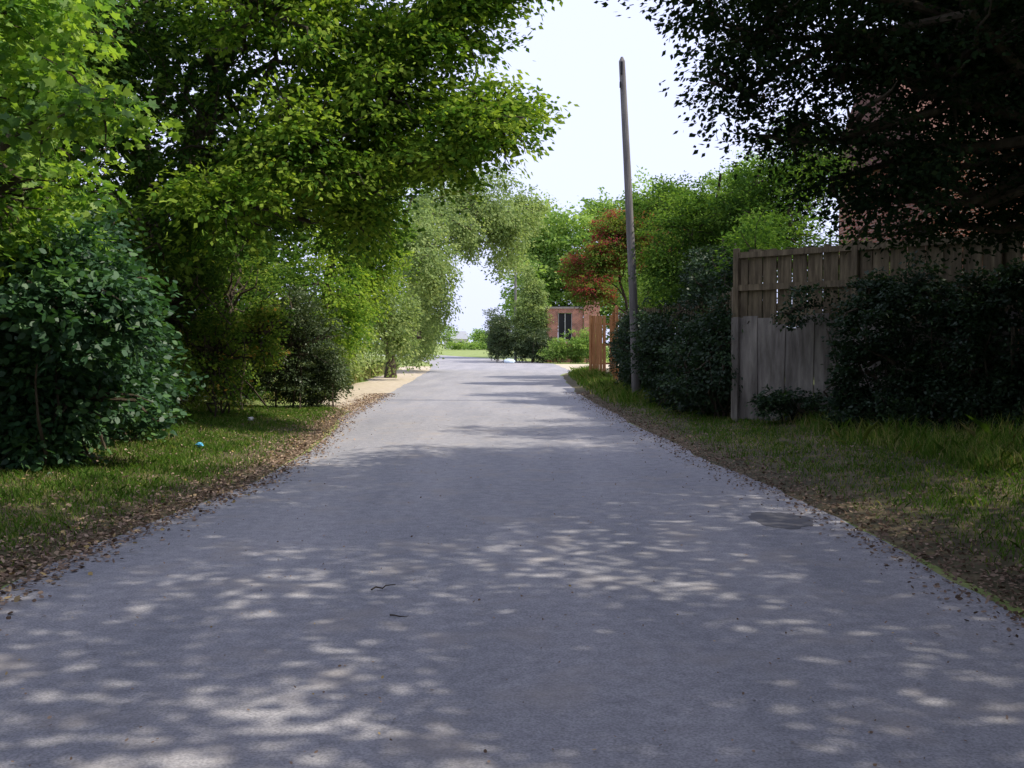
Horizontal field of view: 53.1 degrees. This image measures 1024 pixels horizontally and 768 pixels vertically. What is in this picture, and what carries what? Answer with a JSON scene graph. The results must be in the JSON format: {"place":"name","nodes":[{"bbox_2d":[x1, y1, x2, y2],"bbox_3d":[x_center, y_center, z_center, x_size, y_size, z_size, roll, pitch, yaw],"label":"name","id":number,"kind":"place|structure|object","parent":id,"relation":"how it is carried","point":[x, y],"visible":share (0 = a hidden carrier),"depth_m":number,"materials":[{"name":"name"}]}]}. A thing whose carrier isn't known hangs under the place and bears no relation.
{"place":"outdoors","nodes":[
{"label":"outdoors","id":0,"kind":"place"},
{"bbox_2d":[371,584,406,616],"bbox_3d":[-0.761,1.326,6.291,0.167,0.029,0.761,0,2,-12],"label":"fallen twig","id":1,"kind":"object","parent":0,"point":[382,588],"visible":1,"depth_m":6.57,"materials":[{"name":"brown wood"}]},
{"bbox_2d":[69,0,921,343],"label":"sky","id":2,"kind":"structure","parent":0,"point":[577,52],"materials":[{"name":"white"}]},
{"bbox_2d":[504,359,514,362],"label":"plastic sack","id":3,"kind":"object","parent":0,"point":[509,361],"visible":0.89,"depth_m":79.84,"materials":[{"name":"white plastic"}]},
{"bbox_2d":[0,355,1023,767],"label":"asphalt road","id":4,"kind":"structure","parent":0,"point":[200,659],"depth_m":5.79,"materials":[{"name":"grey asphalt"}]},
{"bbox_2d":[0,408,1021,765],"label":"fallen leaves","id":5,"kind":"object","parent":4,"relation":"on","point":[530,616],"visible":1,"depth_m":5.74,"materials":[{"name":"brown plant"}]},
{"bbox_2d":[748,512,813,528],"bbox_3d":[2.437,1.220,9.190,0.578,0.001,0.892,0,2,0],"label":"asphalt repair patch","id":6,"kind":"object","parent":4,"relation":"on","point":[786,521],"visible":1,"depth_m":9.21,"materials":[{"name":"grey asphalt"}]},
{"bbox_2d":[0,344,1023,617],"bbox_3d":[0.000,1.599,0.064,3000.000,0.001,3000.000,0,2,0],"label":"ground","id":7,"kind":"structure","parent":0,"point":[486,352],"depth_m":26.61,"materials":[{"name":"soil"}]},
{"bbox_2d":[0,0,184,308],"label":"sycamore tree","id":8,"kind":"object","parent":7,"relation":"on","point":[42,94],"visible":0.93,"depth_m":9.33,"materials":[{"name":"green plant"}]},
{"bbox_2d":[0,206,208,475],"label":"hazel bush","id":9,"kind":"object","parent":7,"relation":"on","point":[81,360],"visible":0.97,"depth_m":11.65,"materials":[{"name":"green plant"}]},
{"bbox_2d":[0,143,322,411],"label":"hawthorn hedge","id":10,"kind":"object","parent":7,"relation":"on","point":[204,284],"visible":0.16,"depth_m":21.76,"materials":[{"name":"green plant"}]},
{"bbox_2d":[3,5,321,363],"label":"background trees","id":11,"kind":"object","parent":7,"relation":"on","point":[290,235],"visible":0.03,"depth_m":32.77,"materials":[{"name":"green plant"}]},
{"bbox_2d":[0,404,346,586],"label":"grass verge","id":12,"kind":"object","parent":7,"relation":"on","point":[41,537],"depth_m":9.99,"materials":[{"name":"green plant"}]},
{"bbox_2d":[89,395,233,439],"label":"tall grass","id":13,"kind":"structure","parent":12,"relation":"on","point":[198,406],"depth_m":23.11,"materials":[{"name":"green plant"}]},
{"bbox_2d":[0,393,398,619],"bbox_3d":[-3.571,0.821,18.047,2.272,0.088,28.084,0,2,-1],"label":"fallen leaves","id":14,"kind":"object","parent":12,"relation":"on","point":[84,543],"visible":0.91,"depth_m":9.65,"materials":[{"name":"brown plant"}]},
{"bbox_2d":[0,0,427,309],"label":"ash tree","id":15,"kind":"object","parent":7,"relation":"on","point":[150,51],"visible":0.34,"depth_m":19.19,"materials":[{"name":"green plant"}]},
{"bbox_2d":[153,297,302,419],"bbox_3d":[-6.043,-0.455,19.430,2.356,2.582,6.070,0,2,9],"label":"bramble bush","id":16,"kind":"object","parent":7,"relation":"on","point":[261,324],"visible":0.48,"depth_m":20.31,"materials":[{"name":"green plant"}]},
{"bbox_2d":[236,285,359,408],"bbox_3d":[-5.100,-0.875,24.734,3.592,2.997,2.690,-2,3,-41],"label":"holly bush","id":17,"kind":"object","parent":7,"relation":"on","point":[316,379],"visible":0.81,"depth_m":24.50,"materials":[{"name":"green plant"}]},
{"bbox_2d":[251,358,400,400],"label":"tall grass","id":18,"kind":"structure","parent":7,"relation":"on","point":[369,372],"depth_m":45.58,"materials":[{"name":"green plant"}]},
{"bbox_2d":[105,0,579,403],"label":"maple tree","id":19,"kind":"object","parent":7,"relation":"on","point":[479,126],"visible":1,"depth_m":17.51,"materials":[{"name":"green plant"}]},
{"bbox_2d":[268,83,425,376],"bbox_3d":[-5.459,-5.131,34.691,6.108,11.106,12.005,0,2,0],"label":"elm tree","id":20,"kind":"object","parent":7,"relation":"on","point":[345,296],"visible":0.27,"depth_m":31.22,"materials":[{"name":"green plant"}]},
{"bbox_2d":[323,366,430,410],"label":"dirt layby","id":21,"kind":"structure","parent":7,"relation":"on","point":[379,384],"depth_m":38.37,"materials":[{"name":"beige soil"}]},
{"bbox_2d":[353,300,418,363],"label":"hedgerow","id":22,"kind":"object","parent":7,"relation":"on","point":[374,345],"visible":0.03,"depth_m":94.08,"materials":[{"name":"green plant"}]},
{"bbox_2d":[338,162,556,380],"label":"willow tree","id":23,"kind":"object","parent":7,"relation":"on","point":[506,225],"visible":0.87,"depth_m":50.36,"materials":[{"name":"green plant"}]},
{"bbox_2d":[444,331,468,348],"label":"distant cottage","id":24,"kind":"structure","parent":7,"relation":"on","point":[462,335],"depth_m":259.50,"materials":[{"name":"stone"}]},
{"bbox_2d":[432,307,507,349],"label":"distant trees","id":25,"kind":"object","parent":7,"relation":"on","point":[478,342],"visible":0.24,"depth_m":228.29,"materials":[{"name":"green plant"}]},
{"bbox_2d":[481,307,554,362],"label":"ivy bush","id":26,"kind":"object","parent":7,"relation":"on","point":[501,343],"visible":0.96,"depth_m":82.77,"materials":[{"name":"green plant"}]},
{"bbox_2d":[513,270,522,360],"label":"utility pole","id":27,"kind":"object","parent":7,"relation":"on","point":[515,286],"visible":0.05,"depth_m":87.67,"materials":[{"name":"grey wood"}]},
{"bbox_2d":[509,263,553,361],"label":"conical shrub","id":28,"kind":"object","parent":7,"relation":"on","point":[532,297],"visible":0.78,"depth_m":84.12,"materials":[{"name":"green plant"}]},
{"bbox_2d":[544,297,599,362],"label":"brick outbuilding","id":29,"kind":"structure","parent":7,"relation":"on","point":[576,320],"depth_m":83.72,"materials":[{"name":"brick"}]},
{"bbox_2d":[559,314,570,341],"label":"window","id":30,"kind":"structure","parent":29,"relation":"in","point":[561,316],"depth_m":83.94,"materials":[{"name":"black glass"}]},
{"bbox_2d":[536,327,608,362],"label":"garden shrub","id":31,"kind":"object","parent":7,"relation":"on","point":[576,349],"visible":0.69,"depth_m":79.75,"materials":[{"name":"green plant"}]},
{"bbox_2d":[589,315,610,371],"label":"wooden gate","id":32,"kind":"structure","parent":7,"relation":"on","point":[595,344],"depth_m":49.79,"materials":[{"name":"brown wood"}]},
{"bbox_2d":[611,305,618,380],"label":"wooden fence","id":33,"kind":"object","parent":7,"relation":"on","point":[614,316],"visible":0.41,"depth_m":40.02,"materials":[{"name":"brown wood"}]},
{"bbox_2d":[554,208,684,315],"bbox_3d":[4.309,-3.360,39.710,5.342,7.151,3.916,0,2,0],"label":"purple plum tree","id":34,"kind":"object","parent":7,"relation":"on","point":[584,274],"visible":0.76,"depth_m":39.11,"materials":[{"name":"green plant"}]},
{"bbox_2d":[619,57,639,394],"bbox_3d":[3.215,-4.028,27.844,0.660,9.624,0.246,0,2,-5],"label":"utility pole","id":35,"kind":"object","parent":7,"relation":"on","point":[633,306],"visible":0.94,"depth_m":27.76,"materials":[{"name":"grey wood"}]},
{"bbox_2d":[498,165,796,343],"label":"background woodland","id":36,"kind":"object","parent":7,"relation":"on","point":[562,236],"visible":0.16,"depth_m":106.19,"materials":[{"name":"green plant"}]},
{"bbox_2d":[619,287,732,416],"bbox_3d":[4.061,-0.836,27.678,0.198,2.650,16.735,0,2,-1],"label":"wooden fence","id":37,"kind":"object","parent":7,"relation":"on","point":[653,309],"visible":0.13,"depth_m":23.64,"materials":[{"name":"brown wood"}]},
{"bbox_2d":[603,244,762,418],"bbox_3d":[4.235,-1.497,27.079,3.040,4.063,16.976,0,2,0],"label":"ivy hedge","id":38,"kind":"object","parent":7,"relation":"on","point":[686,374],"visible":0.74,"depth_m":21.77,"materials":[{"name":"green plant"}]},
{"bbox_2d":[573,142,801,313],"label":"garden tree","id":39,"kind":"object","parent":7,"relation":"on","point":[640,289],"visible":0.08,"depth_m":42.87,"materials":[{"name":"green plant"}]},
{"bbox_2d":[601,111,889,395],"bbox_3d":[5.863,-3.096,26.495,6.433,7.694,13.969,0,2,0],"label":"elder tree","id":40,"kind":"object","parent":7,"relation":"on","point":[758,221],"visible":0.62,"depth_m":26.26,"materials":[{"name":"green plant"}]},
{"bbox_2d":[562,367,1023,608],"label":"grass verge","id":41,"kind":"object","parent":7,"relation":"on","point":[572,383],"depth_m":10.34,"materials":[{"name":"green plant"}]},
{"bbox_2d":[568,365,661,404],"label":"tall grass","id":42,"kind":"structure","parent":41,"relation":"on","point":[603,383],"depth_m":33.08,"materials":[{"name":"green plant"}]},
{"bbox_2d":[561,391,1023,643],"bbox_3d":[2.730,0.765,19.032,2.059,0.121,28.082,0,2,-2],"label":"fallen leaves","id":43,"kind":"object","parent":41,"relation":"on","point":[944,565],"visible":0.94,"depth_m":8.87,"materials":[{"name":"brown plant"}]},
{"bbox_2d":[777,405,1023,472],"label":"tall grass","id":44,"kind":"structure","parent":41,"relation":"on","point":[1002,446],"depth_m":13.11,"materials":[{"name":"green plant"}]},
{"bbox_2d":[594,0,1023,270],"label":"yew tree","id":45,"kind":"object","parent":7,"relation":"on","point":[970,53],"visible":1,"depth_m":11.62,"materials":[{"name":"green plant"}]},
{"bbox_2d":[731,311,1023,421],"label":"wooden fence","id":46,"kind":"object","parent":7,"relation":"on","point":[764,351],"visible":0.41,"depth_m":18.24,"materials":[{"name":"wood"}]},
{"bbox_2d":[733,232,1023,325],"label":"wooden fence","id":47,"kind":"object","parent":7,"relation":"on","point":[828,267],"visible":0.3,"depth_m":17.83,"materials":[{"name":"brown wood"}]},
{"bbox_2d":[745,250,1023,432],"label":"climbing ivy","id":48,"kind":"object","parent":7,"relation":"on","point":[974,390],"visible":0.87,"depth_m":15.51,"materials":[{"name":"green plant"}]},
{"bbox_2d":[556,364,608,369],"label":"side road","id":49,"kind":"structure","parent":0,"point":[567,366],"depth_m":72.28,"materials":[{"name":"beige concrete"}]},
{"bbox_2d":[827,58,1016,186],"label":"roof","id":50,"kind":"structure","parent":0,"point":[868,114],"depth_m":27.40,"materials":[{"name":"ceramic"}]},
{"bbox_2d":[838,149,1023,311],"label":"walls","id":51,"kind":"structure","parent":0,"point":[841,231],"depth_m":27.16,"materials":[{"name":"brick"}]}
]}

